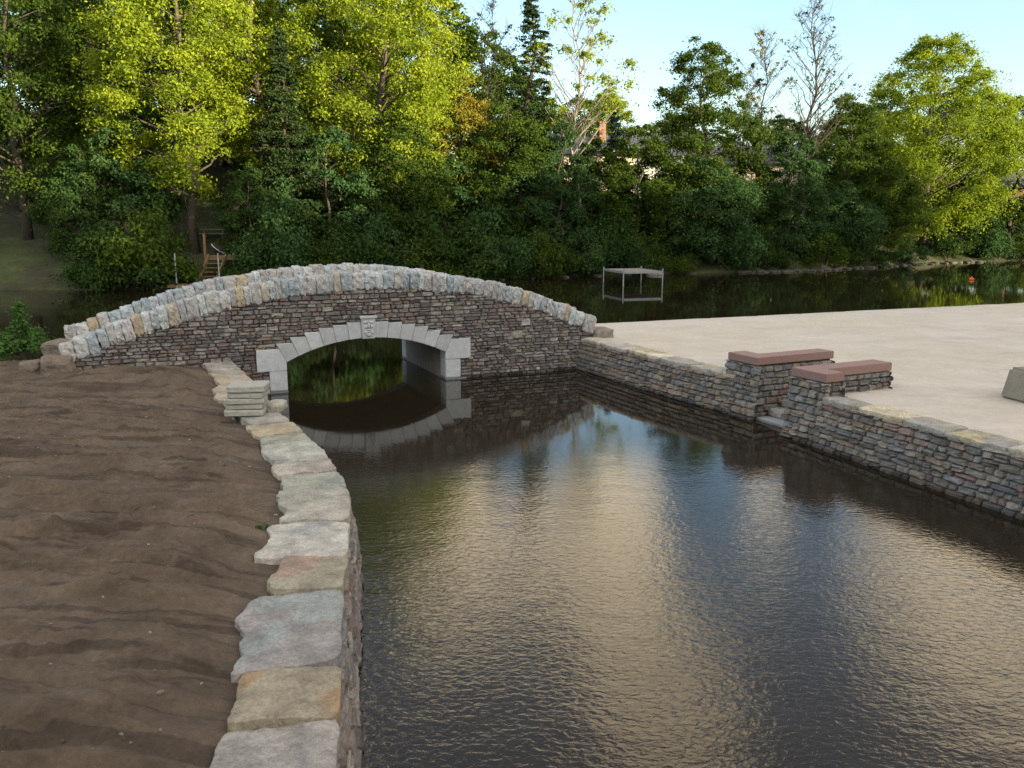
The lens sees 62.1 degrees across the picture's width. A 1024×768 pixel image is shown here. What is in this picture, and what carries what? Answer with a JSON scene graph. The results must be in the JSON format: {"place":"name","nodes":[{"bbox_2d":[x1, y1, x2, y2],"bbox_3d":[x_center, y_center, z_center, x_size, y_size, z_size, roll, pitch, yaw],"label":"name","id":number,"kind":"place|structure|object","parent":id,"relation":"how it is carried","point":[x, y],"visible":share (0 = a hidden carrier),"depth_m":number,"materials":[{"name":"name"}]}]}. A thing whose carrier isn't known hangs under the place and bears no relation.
{"place":"outdoors","nodes":[
{"label":"outdoors","id":0,"kind":"place"},
{"bbox_2d":[0,360,283,767],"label":"soil","id":1,"kind":"structure","parent":0,"point":[98,684],"depth_m":8.77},
{"bbox_2d":[40,354,75,374],"bbox_3d":[-10.783,-0.358,20.249,0.762,0.702,0.652,-3,11,-14],"label":"boulder","id":2,"kind":"object","parent":1,"relation":"on","point":[52,363],"visible":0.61,"depth_m":19.96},
{"bbox_2d":[0,398,281,766],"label":"pebbles","id":3,"kind":"object","parent":1,"relation":"on","point":[159,692],"visible":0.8,"depth_m":8.40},
{"bbox_2d":[226,380,269,392],"bbox_3d":[-4.909,0.049,15.851,0.706,0.131,0.625,-1,11,-4],"label":"stone slab","id":4,"kind":"object","parent":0,"point":[259,386],"depth_m":15.58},
{"bbox_2d":[0,260,1023,767],"bbox_3d":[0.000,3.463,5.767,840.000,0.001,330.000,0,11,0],"label":"water","id":5,"kind":"structure","parent":0,"point":[570,568],"depth_m":11.17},
{"bbox_2d":[603,266,662,285],"bbox_3d":[8.448,-6.792,59.729,3.013,2.740,3.483,-3,11,-17],"label":"dock","id":6,"kind":"object","parent":5,"relation":"in","point":[640,271],"visible":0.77,"depth_m":59.10,"materials":[{"name":"grey wood"}]},
{"bbox_2d":[576,337,735,413],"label":"canal wall","id":7,"kind":"structure","parent":5,"relation":"in","point":[673,376],"depth_m":22.30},
{"bbox_2d":[0,132,1023,289],"bbox_3d":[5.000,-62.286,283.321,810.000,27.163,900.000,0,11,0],"label":"ground","id":8,"kind":"structure","parent":0,"point":[23,263],"depth_m":68.45,"materials":[{"name":"brown plant"}]},
{"bbox_2d":[0,298,55,360],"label":"bush","id":9,"kind":"object","parent":8,"relation":"on","point":[31,340],"visible":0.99,"depth_m":22.58,"materials":[{"name":"green plant"}]},
{"bbox_2d":[0,0,124,178],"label":"background tree","id":10,"kind":"object","parent":8,"relation":"on","point":[12,16],"visible":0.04,"depth_m":79.99,"materials":[{"name":"green plant"}]},
{"bbox_2d":[0,0,126,240],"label":"maple tree","id":11,"kind":"object","parent":8,"relation":"on","point":[58,39],"visible":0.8,"depth_m":61.78,"materials":[{"name":"green plant"}]},
{"bbox_2d":[19,143,138,263],"bbox_3d":[-30.289,-12.348,59.589,7.509,8.788,7.036,-8,13,-35],"label":"understory tree","id":12,"kind":"object","parent":8,"relation":"on","point":[41,213],"visible":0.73,"depth_m":58.69,"materials":[{"name":"green plant"}]},
{"bbox_2d":[0,0,175,210],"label":"background tree","id":13,"kind":"object","parent":8,"relation":"on","point":[29,133],"visible":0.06,"depth_m":73.82,"materials":[{"name":"green plant"}]},
{"bbox_2d":[0,0,182,215],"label":"maple tree","id":14,"kind":"object","parent":8,"relation":"on","point":[156,115],"visible":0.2,"depth_m":69.34,"materials":[{"name":"green plant"}]},
{"bbox_2d":[44,216,140,292],"bbox_3d":[-26.273,-8.206,54.974,7.568,5.176,6.243,7,13,33],"label":"bush","id":15,"kind":"object","parent":8,"relation":"on","point":[97,280],"visible":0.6,"depth_m":53.87,"materials":[{"name":"green plant"}]},
{"bbox_2d":[71,225,156,289],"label":"bush","id":16,"kind":"object","parent":8,"relation":"on","point":[113,266],"visible":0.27,"depth_m":54.30,"materials":[{"name":"green plant"}]},
{"bbox_2d":[49,114,200,245],"bbox_3d":[-27.598,-13.526,60.387,9.964,11.006,8.292,-8,14,-35],"label":"understory tree","id":17,"kind":"object","parent":8,"relation":"on","point":[137,192],"visible":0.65,"depth_m":59.52,"materials":[{"name":"green plant"}]},
{"bbox_2d":[78,197,210,291],"bbox_3d":[-23.813,-8.505,54.718,8.474,6.871,7.194,10,15,43],"label":"bush","id":18,"kind":"object","parent":8,"relation":"on","point":[148,229],"visible":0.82,"depth_m":53.75,"materials":[{"name":"green plant"}]},
{"bbox_2d":[114,246,202,289],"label":"bush","id":19,"kind":"object","parent":8,"relation":"on","point":[136,277],"visible":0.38,"depth_m":53.92,"materials":[{"name":"green plant"}]},
{"bbox_2d":[59,0,269,253],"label":"ash tree","id":20,"kind":"object","parent":8,"relation":"on","point":[202,135],"visible":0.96,"depth_m":57.44,"materials":[{"name":"green plant"}]},
{"bbox_2d":[175,234,235,278],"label":"wooden stairs","id":21,"kind":"structure","parent":8,"relation":"on","point":[207,257],"depth_m":57.47,"materials":[{"name":"brown wood"}]},
{"bbox_2d":[144,0,310,166],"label":"background tree","id":22,"kind":"object","parent":8,"relation":"on","point":[225,163],"visible":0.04,"depth_m":84.59,"materials":[{"name":"green plant"}]},
{"bbox_2d":[153,0,317,194],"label":"background tree","id":23,"kind":"object","parent":8,"relation":"on","point":[235,163],"visible":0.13,"depth_m":78.47,"materials":[{"name":"green plant"}]},
{"bbox_2d":[203,163,289,265],"bbox_3d":[-18.540,-11.663,59.672,6.492,7.631,6.357,-2,11,-8],"label":"understory tree","id":24,"kind":"object","parent":8,"relation":"on","point":[235,191],"visible":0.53,"depth_m":58.94,"materials":[{"name":"green plant"}]},
{"bbox_2d":[212,225,306,276],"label":"bush","id":25,"kind":"object","parent":8,"relation":"on","point":[255,262],"visible":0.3,"depth_m":55.87,"materials":[{"name":"green plant"}]},
{"bbox_2d":[181,0,340,191],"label":"ash tree","id":26,"kind":"object","parent":8,"relation":"on","point":[247,69],"visible":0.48,"depth_m":63.33,"materials":[{"name":"green plant"}]},
{"bbox_2d":[223,197,321,272],"bbox_3d":[-15.903,-9.287,57.159,6.472,7.017,7.713,1,11,7],"label":"bush","id":27,"kind":"object","parent":8,"relation":"on","point":[287,253],"visible":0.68,"depth_m":55.75,"materials":[{"name":"green plant"}]},
{"bbox_2d":[203,360,364,767],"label":"canal wall","id":28,"kind":"structure","parent":8,"relation":"on","point":[295,675],"depth_m":7.74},
{"bbox_2d":[224,404,266,416],"bbox_3d":[-4.980,0.485,15.916,0.728,0.117,0.627,-1,12,-9],"label":"stone slab","id":29,"kind":"object","parent":28,"relation":"on","point":[244,412],"depth_m":15.63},
{"bbox_2d":[231,25,336,246],"bbox_3d":[-16.423,-17.197,61.303,8.047,16.308,7.883,4,12,21],"label":"pine tree","id":30,"kind":"object","parent":8,"relation":"on","point":[282,104],"visible":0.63,"depth_m":60.23,"materials":[{"name":"green plant"}]},
{"bbox_2d":[248,165,335,245],"bbox_3d":[-16.708,-13.029,63.531,6.174,7.712,6.590,8,14,35],"label":"understory tree","id":31,"kind":"object","parent":8,"relation":"on","point":[303,194],"visible":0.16,"depth_m":62.80,"materials":[{"name":"green plant"}]},
{"bbox_2d":[284,241,355,266],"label":"bush","id":32,"kind":"object","parent":8,"relation":"on","point":[322,261],"visible":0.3,"depth_m":57.68,"materials":[{"name":"green plant"}]},
{"bbox_2d":[254,125,388,254],"bbox_3d":[-13.163,-12.997,61.431,8.325,11.050,10.003,8,13,35],"label":"understory tree","id":33,"kind":"object","parent":8,"relation":"on","point":[349,183],"visible":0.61,"depth_m":60.20,"materials":[{"name":"green plant"}]},
{"bbox_2d":[58,263,596,393],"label":"stone bridge","id":34,"kind":"structure","parent":8,"relation":"on","point":[266,324],"depth_m":23.04,"materials":[{"name":"stone"}]},
{"bbox_2d":[272,203,387,264],"bbox_3d":[-13.095,-10.399,61.141,8.644,5.609,10.479,0,11,-1],"label":"bush","id":35,"kind":"object","parent":8,"relation":"on","point":[314,224],"visible":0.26,"depth_m":59.96,"materials":[{"name":"green plant"}]},
{"bbox_2d":[260,0,417,204],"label":"maple tree","id":36,"kind":"object","parent":8,"relation":"on","point":[329,37],"visible":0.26,"depth_m":71.50,"materials":[{"name":"green plant"}]},
{"bbox_2d":[308,207,407,265],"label":"bush","id":37,"kind":"object","parent":8,"relation":"on","point":[380,252],"visible":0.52,"depth_m":58.13,"materials":[{"name":"green plant"}]},
{"bbox_2d":[290,0,443,165],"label":"background tree","id":38,"kind":"object","parent":8,"relation":"on","point":[322,25],"visible":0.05,"depth_m":82.60,"materials":[{"name":"green plant"}]},
{"bbox_2d":[336,201,425,269],"bbox_3d":[-9.337,-9.784,60.678,7.162,6.516,6.009,-3,11,-14],"label":"bush","id":39,"kind":"object","parent":8,"relation":"on","point":[374,223],"visible":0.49,"depth_m":59.47,"materials":[{"name":"green plant"}]},
{"bbox_2d":[276,0,490,216],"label":"ash tree","id":40,"kind":"object","parent":8,"relation":"on","point":[423,69],"visible":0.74,"depth_m":62.94,"materials":[{"name":"green plant"}]},
{"bbox_2d":[332,104,464,248],"bbox_3d":[-8.691,-15.138,64.517,10.494,11.700,10.634,0,11,0],"label":"maple tree","id":41,"kind":"object","parent":8,"relation":"on","point":[431,192],"visible":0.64,"depth_m":62.09,"materials":[{"name":"green plant"}]},
{"bbox_2d":[355,178,466,268],"bbox_3d":[-8.251,-11.779,63.277,9.897,8.241,8.164,1,11,7],"label":"bush","id":42,"kind":"object","parent":8,"relation":"on","point":[432,224],"visible":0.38,"depth_m":61.72,"materials":[{"name":"green plant"}]},
{"bbox_2d":[381,229,471,275],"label":"bush","id":43,"kind":"object","parent":8,"relation":"on","point":[434,264],"visible":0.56,"depth_m":60.25,"materials":[{"name":"green plant"}]},
{"bbox_2d":[383,0,509,178],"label":"background tree","id":44,"kind":"object","parent":8,"relation":"on","point":[458,27],"visible":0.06,"depth_m":87.44,"materials":[{"name":"green plant"}]},
{"bbox_2d":[405,155,494,235],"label":"understory tree","id":45,"kind":"object","parent":8,"relation":"on","point":[461,196],"visible":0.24,"depth_m":66.93,"materials":[{"name":"green plant"}]},
{"bbox_2d":[416,207,508,279],"bbox_3d":[-4.364,-10.057,62.952,7.203,5.973,8.733,-7,13,-32],"label":"bush","id":46,"kind":"object","parent":8,"relation":"on","point":[478,266],"visible":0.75,"depth_m":61.75,"materials":[{"name":"green plant"}]},
{"bbox_2d":[417,72,510,212],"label":"maple tree","id":47,"kind":"object","parent":8,"relation":"on","point":[474,113],"visible":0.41,"depth_m":69.05,"materials":[{"name":"green plant"}]},
{"bbox_2d":[429,213,518,266],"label":"bush","id":48,"kind":"object","parent":8,"relation":"on","point":[489,237],"visible":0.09,"depth_m":64.47,"materials":[{"name":"green plant"}]},
{"bbox_2d":[440,157,531,239],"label":"understory tree","id":49,"kind":"object","parent":8,"relation":"on","point":[484,166],"visible":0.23,"depth_m":68.68,"materials":[{"name":"green plant"}]},
{"bbox_2d":[424,26,551,186],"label":"background tree","id":50,"kind":"object","parent":8,"relation":"on","point":[501,78],"visible":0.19,"depth_m":82.70,"materials":[{"name":"green plant"}]},
{"bbox_2d":[458,0,521,129],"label":"sparse tree","id":51,"kind":"object","parent":8,"relation":"on","point":[491,5],"visible":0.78,"depth_m":71.33,"materials":[{"name":"green plant"}]},
{"bbox_2d":[443,196,539,279],"bbox_3d":[-1.854,-10.687,64.360,6.472,7.017,7.713,-8,14,-36],"label":"bush","id":52,"kind":"object","parent":8,"relation":"on","point":[489,227],"visible":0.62,"depth_m":63.32,"materials":[{"name":"green plant"}]},
{"bbox_2d":[483,232,532,279],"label":"bush","id":53,"kind":"object","parent":8,"relation":"on","point":[519,264],"visible":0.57,"depth_m":63.86,"materials":[{"name":"green plant"}]},
{"bbox_2d":[447,100,569,250],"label":"maple tree","id":54,"kind":"object","parent":8,"relation":"on","point":[528,153],"visible":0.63,"depth_m":67.31,"materials":[{"name":"green plant"}]},
{"bbox_2d":[480,163,562,259],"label":"vine tree","id":55,"kind":"object","parent":8,"relation":"on","point":[545,205],"visible":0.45,"depth_m":67.39,"materials":[{"name":"green plant"}]},
{"bbox_2d":[495,224,575,278],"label":"bush","id":56,"kind":"object","parent":8,"relation":"on","point":[539,258],"visible":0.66,"depth_m":65.10,"materials":[{"name":"green plant"}]},
{"bbox_2d":[496,0,582,232],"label":"spruce tree","id":57,"kind":"object","parent":8,"relation":"on","point":[528,11],"visible":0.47,"depth_m":69.84,"materials":[{"name":"green plant"}]},
{"bbox_2d":[510,238,591,277],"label":"bush","id":58,"kind":"object","parent":8,"relation":"on","point":[546,270],"visible":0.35,"depth_m":65.76,"materials":[{"name":"green plant"}]},
{"bbox_2d":[515,119,606,256],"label":"vine tree","id":59,"kind":"object","parent":8,"relation":"on","point":[575,209],"visible":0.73,"depth_m":68.34,"materials":[{"name":"green plant"}]},
{"bbox_2d":[556,249,605,276],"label":"bush","id":60,"kind":"object","parent":8,"relation":"on","point":[574,268],"visible":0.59,"depth_m":67.02,"materials":[{"name":"green plant"}]},
{"bbox_2d":[520,0,645,254],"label":"birch tree","id":61,"kind":"object","parent":8,"relation":"on","point":[609,99],"visible":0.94,"depth_m":69.53,"materials":[{"name":"green plant"}]},
{"bbox_2d":[538,122,631,199],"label":"house","id":62,"kind":"structure","parent":8,"relation":"on","point":[601,131],"depth_m":90.69,"materials":[{"name":"beige"}]},
{"bbox_2d":[564,196,609,250],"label":"understory tree","id":63,"kind":"object","parent":8,"relation":"on","point":[592,211],"visible":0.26,"depth_m":71.91,"materials":[{"name":"green plant"}]},
{"bbox_2d":[544,93,637,143],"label":"background tree","id":64,"kind":"object","parent":8,"relation":"on","point":[590,105],"visible":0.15,"depth_m":93.01,"materials":[{"name":"green plant"}]},
{"bbox_2d":[551,223,632,275],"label":"bush","id":65,"kind":"object","parent":8,"relation":"on","point":[596,255],"visible":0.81,"depth_m":67.56,"materials":[{"name":"green plant"}]},
{"bbox_2d":[553,137,633,231],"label":"maple tree","id":66,"kind":"object","parent":8,"relation":"on","point":[597,142],"visible":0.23,"depth_m":74.00,"materials":[{"name":"green plant"}]},
{"bbox_2d":[560,204,640,264],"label":"bush","id":67,"kind":"object","parent":8,"relation":"on","point":[608,228],"visible":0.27,"depth_m":69.74,"materials":[{"name":"green plant"}]},
{"bbox_2d":[577,85,636,133],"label":"birch tree","id":68,"kind":"object","parent":8,"relation":"on","point":[628,114],"visible":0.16,"depth_m":106.64,"materials":[{"name":"green plant"}]},
{"bbox_2d":[596,109,640,228],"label":"blue spruce","id":69,"kind":"object","parent":8,"relation":"on","point":[613,137],"visible":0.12,"depth_m":78.74,"materials":[{"name":"green plant"}]},
{"bbox_2d":[585,205,664,275],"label":"bush","id":70,"kind":"object","parent":8,"relation":"on","point":[634,240],"visible":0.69,"depth_m":68.65,"materials":[{"name":"green plant"}]},
{"bbox_2d":[586,122,696,245],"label":"maple tree","id":71,"kind":"object","parent":8,"relation":"on","point":[624,172],"visible":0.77,"depth_m":71.58,"materials":[{"name":"green plant"}]},
{"bbox_2d":[621,163,714,260],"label":"understory tree","id":72,"kind":"object","parent":8,"relation":"on","point":[685,242],"visible":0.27,"depth_m":72.91,"materials":[{"name":"green plant"}]},
{"bbox_2d":[645,240,696,273],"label":"bush","id":73,"kind":"object","parent":8,"relation":"on","point":[676,266],"visible":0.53,"depth_m":70.33,"materials":[{"name":"green plant"}]},
{"bbox_2d":[649,154,774,262],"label":"maple tree","id":74,"kind":"object","parent":8,"relation":"on","point":[743,195],"visible":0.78,"depth_m":71.21,"materials":[{"name":"green plant"}]},
{"bbox_2d":[633,36,794,253],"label":"maple tree","id":75,"kind":"object","parent":8,"relation":"on","point":[703,115],"visible":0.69,"depth_m":73.23,"materials":[{"name":"green plant"}]},
{"bbox_2d":[694,203,775,271],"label":"bush","id":76,"kind":"object","parent":8,"relation":"on","point":[755,245],"visible":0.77,"depth_m":72.08,"materials":[{"name":"green plant"}]},
{"bbox_2d":[719,49,767,177],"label":"dead tree","id":77,"kind":"object","parent":8,"relation":"on","point":[757,82],"visible":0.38,"depth_m":77.95,"materials":[{"name":"green plant"}]},
{"bbox_2d":[713,157,797,253],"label":"maple tree","id":78,"kind":"object","parent":8,"relation":"on","point":[744,170],"visible":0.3,"depth_m":76.40,"materials":[{"name":"green plant"}]},
{"bbox_2d":[728,21,795,198],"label":"dead tree","id":79,"kind":"object","parent":8,"relation":"on","point":[762,52],"visible":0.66,"depth_m":76.80,"materials":[{"name":"brown plant"}]},
{"bbox_2d":[709,145,823,202],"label":"house","id":80,"kind":"structure","parent":8,"relation":"on","point":[774,165],"depth_m":91.00,"materials":[{"name":"beige"}]},
{"bbox_2d":[751,187,803,252],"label":"understory tree","id":81,"kind":"object","parent":8,"relation":"on","point":[783,229],"visible":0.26,"depth_m":76.70,"materials":[{"name":"green plant"}]},
{"bbox_2d":[749,238,808,269],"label":"bush","id":82,"kind":"object","parent":8,"relation":"on","point":[771,259],"visible":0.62,"depth_m":73.64,"materials":[{"name":"green plant"}]},
{"bbox_2d":[750,114,827,207],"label":"background tree","id":83,"kind":"object","parent":8,"relation":"on","point":[779,120],"visible":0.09,"depth_m":99.22,"materials":[{"name":"green plant"}]},
{"bbox_2d":[745,129,838,253],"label":"vine tree","id":84,"kind":"object","parent":8,"relation":"on","point":[809,183],"visible":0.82,"depth_m":75.67,"materials":[{"name":"green plant"}]},
{"bbox_2d":[767,0,868,255],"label":"dead tree","id":85,"kind":"object","parent":8,"relation":"on","point":[808,126],"visible":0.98,"depth_m":75.17,"materials":[{"name":"grey plant"}]},
{"bbox_2d":[784,161,860,242],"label":"understory tree","id":86,"kind":"object","parent":8,"relation":"on","point":[834,173],"visible":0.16,"depth_m":82.44,"materials":[{"name":"green plant"}]},
{"bbox_2d":[792,228,856,267],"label":"bush","id":87,"kind":"object","parent":8,"relation":"on","point":[810,258],"visible":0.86,"depth_m":76.06,"materials":[{"name":"green plant"}]},
{"bbox_2d":[786,179,893,257],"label":"maple tree","id":88,"kind":"object","parent":8,"relation":"on","point":[860,223],"visible":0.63,"depth_m":78.50,"materials":[{"name":"green plant"}]},
{"bbox_2d":[791,92,898,232],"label":"maple tree","id":89,"kind":"object","parent":8,"relation":"on","point":[867,116],"visible":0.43,"depth_m":81.09,"materials":[{"name":"green plant"}]},
{"bbox_2d":[837,220,895,267],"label":"bush","id":90,"kind":"object","parent":8,"relation":"on","point":[879,259],"visible":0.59,"depth_m":79.35,"materials":[{"name":"green plant"}]},
{"bbox_2d":[830,152,940,257],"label":"maple tree","id":91,"kind":"object","parent":8,"relation":"on","point":[907,209],"visible":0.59,"depth_m":81.36,"materials":[{"name":"green plant"}]},
{"bbox_2d":[827,98,954,199],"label":"background tree","id":92,"kind":"object","parent":8,"relation":"on","point":[883,105],"visible":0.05,"depth_m":102.57,"materials":[{"name":"green plant"}]},
{"bbox_2d":[877,234,935,263],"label":"bush","id":93,"kind":"object","parent":8,"relation":"on","point":[906,253],"visible":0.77,"depth_m":84.08,"materials":[{"name":"green plant"}]},
{"bbox_2d":[828,31,1023,248],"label":"maple tree","id":94,"kind":"object","parent":8,"relation":"on","point":[925,145],"visible":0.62,"depth_m":86.04,"materials":[{"name":"green plant"}]},
{"bbox_2d":[927,229,980,260],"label":"bush","id":95,"kind":"object","parent":8,"relation":"on","point":[946,247],"visible":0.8,"depth_m":88.98,"materials":[{"name":"green plant"}]},
{"bbox_2d":[897,84,1023,207],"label":"background tree","id":96,"kind":"object","parent":8,"relation":"on","point":[953,187],"visible":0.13,"depth_m":106.22,"materials":[{"name":"green plant"}]},
{"bbox_2d":[925,188,1006,256],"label":"maple tree","id":97,"kind":"object","parent":8,"relation":"on","point":[969,233],"visible":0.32,"depth_m":90.40,"materials":[{"name":"green plant"}]},
{"bbox_2d":[961,219,1017,261],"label":"bush","id":98,"kind":"object","parent":8,"relation":"on","point":[995,248],"visible":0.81,"depth_m":90.90,"materials":[{"name":"green plant"}]},
{"bbox_2d":[969,170,1023,217],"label":"house","id":99,"kind":"structure","parent":8,"relation":"on","point":[1014,180],"depth_m":98.36,"materials":[{"name":"brown"}]},
{"bbox_2d":[983,94,1023,243],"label":"maple tree","id":100,"kind":"object","parent":8,"relation":"on","point":[1019,219],"visible":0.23,"depth_m":96.27,"materials":[{"name":"green plant"}]},
{"bbox_2d":[0,0,1023,178],"label":"sky","id":101,"kind":"structure","parent":0,"point":[872,33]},
{"bbox_2d":[595,303,1023,440],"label":"plaza","id":102,"kind":"structure","parent":0,"point":[953,364],"depth_m":24.78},
{"bbox_2d":[756,399,787,427],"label":"water steps","id":103,"kind":"structure","parent":102,"relation":"on","point":[774,416],"depth_m":19.23,"materials":[{"name":"stone"}]},
{"bbox_2d":[720,348,834,420],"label":"step pier","id":104,"kind":"structure","parent":102,"relation":"on","point":[761,388],"depth_m":19.58,"materials":[{"name":"grey stone"}]},
{"bbox_2d":[780,359,893,445],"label":"step pier","id":105,"kind":"structure","parent":102,"relation":"on","point":[810,386],"depth_m":17.62,"materials":[{"name":"grey stone"}]},
{"bbox_2d":[812,396,1023,519],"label":"canal wall","id":106,"kind":"structure","parent":102,"relation":"on","point":[984,469],"depth_m":14.61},
{"bbox_2d":[1001,367,1023,402],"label":"concrete block","id":107,"kind":"object","parent":102,"relation":"on","point":[1013,388],"depth_m":17.10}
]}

